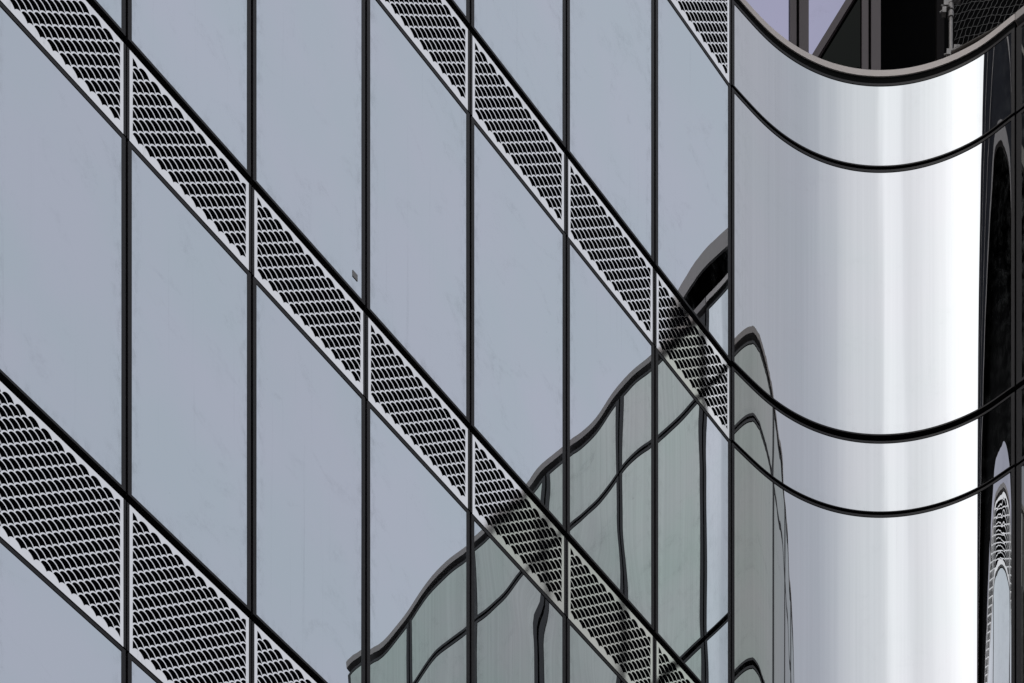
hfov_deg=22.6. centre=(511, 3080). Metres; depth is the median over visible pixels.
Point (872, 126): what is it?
window
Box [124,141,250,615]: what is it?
window
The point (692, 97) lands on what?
window
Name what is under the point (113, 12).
window
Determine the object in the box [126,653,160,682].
window
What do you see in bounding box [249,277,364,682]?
window
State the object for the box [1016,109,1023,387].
window
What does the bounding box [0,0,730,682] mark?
flat glass wall
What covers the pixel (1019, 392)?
window
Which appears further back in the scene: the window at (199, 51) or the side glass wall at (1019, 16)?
the side glass wall at (1019, 16)
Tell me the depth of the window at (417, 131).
22.25 m
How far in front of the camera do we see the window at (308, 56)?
21.35 m
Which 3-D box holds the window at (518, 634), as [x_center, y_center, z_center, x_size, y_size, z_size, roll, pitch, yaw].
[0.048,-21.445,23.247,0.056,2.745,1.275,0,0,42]
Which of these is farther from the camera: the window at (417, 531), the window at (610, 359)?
the window at (610, 359)
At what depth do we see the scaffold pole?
26.57 m
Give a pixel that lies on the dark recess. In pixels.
(914, 33)
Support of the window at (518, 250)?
in the flat glass wall at (364, 340)
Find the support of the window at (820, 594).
in the curved glass wall at (872, 366)
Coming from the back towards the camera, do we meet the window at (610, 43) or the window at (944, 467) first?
the window at (944, 467)
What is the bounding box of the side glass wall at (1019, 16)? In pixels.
[1015,6,1023,682]
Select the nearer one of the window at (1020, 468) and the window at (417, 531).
the window at (417, 531)
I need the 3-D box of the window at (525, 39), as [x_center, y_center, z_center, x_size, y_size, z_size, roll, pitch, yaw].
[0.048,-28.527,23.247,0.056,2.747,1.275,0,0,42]
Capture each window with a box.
[0,2,125,495]
[0,538,125,682]
[86,0,125,40]
[124,0,250,180]
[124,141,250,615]
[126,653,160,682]
[249,0,364,308]
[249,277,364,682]
[363,0,469,425]
[365,401,469,682]
[446,0,469,26]
[467,0,565,150]
[467,116,565,533]
[470,514,565,682]
[563,0,653,264]
[563,237,653,633]
[566,618,626,682]
[651,0,730,363]
[651,348,730,682]
[728,88,1016,440]
[731,0,1016,169]
[731,367,1016,514]
[731,443,1015,682]
[1016,22,1023,113]
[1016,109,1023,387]
[1016,385,1023,465]
[1016,461,1023,682]
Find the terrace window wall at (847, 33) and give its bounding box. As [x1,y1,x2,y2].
[746,0,880,69]
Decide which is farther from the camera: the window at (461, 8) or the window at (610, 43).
the window at (610, 43)
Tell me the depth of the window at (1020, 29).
25.78 m
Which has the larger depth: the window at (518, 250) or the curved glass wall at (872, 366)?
the curved glass wall at (872, 366)
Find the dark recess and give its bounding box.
[881,0,1023,69]
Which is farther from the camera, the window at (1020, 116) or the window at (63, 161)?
the window at (1020, 116)
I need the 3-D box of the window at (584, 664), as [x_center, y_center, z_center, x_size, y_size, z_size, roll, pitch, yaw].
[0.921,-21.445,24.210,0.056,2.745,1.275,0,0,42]
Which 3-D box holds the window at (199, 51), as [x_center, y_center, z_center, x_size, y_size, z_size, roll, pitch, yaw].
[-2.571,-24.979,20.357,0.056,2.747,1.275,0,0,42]
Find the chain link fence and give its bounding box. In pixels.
[951,0,1023,54]
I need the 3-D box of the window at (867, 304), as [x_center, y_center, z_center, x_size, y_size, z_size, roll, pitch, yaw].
[3.607,-28.542,26.023,2.948,2.729,0.653,0,0,-5]
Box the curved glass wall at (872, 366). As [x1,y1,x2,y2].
[728,0,1017,682]
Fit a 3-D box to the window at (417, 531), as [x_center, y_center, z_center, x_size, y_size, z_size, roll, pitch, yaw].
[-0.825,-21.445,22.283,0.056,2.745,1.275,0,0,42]
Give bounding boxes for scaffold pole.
[939,0,960,56]
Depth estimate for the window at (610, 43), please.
24.24 m
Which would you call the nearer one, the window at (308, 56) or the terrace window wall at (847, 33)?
the window at (308, 56)
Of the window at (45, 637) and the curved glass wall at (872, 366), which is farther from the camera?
the curved glass wall at (872, 366)
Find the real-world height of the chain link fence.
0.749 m
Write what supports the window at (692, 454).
in the flat glass wall at (364, 340)

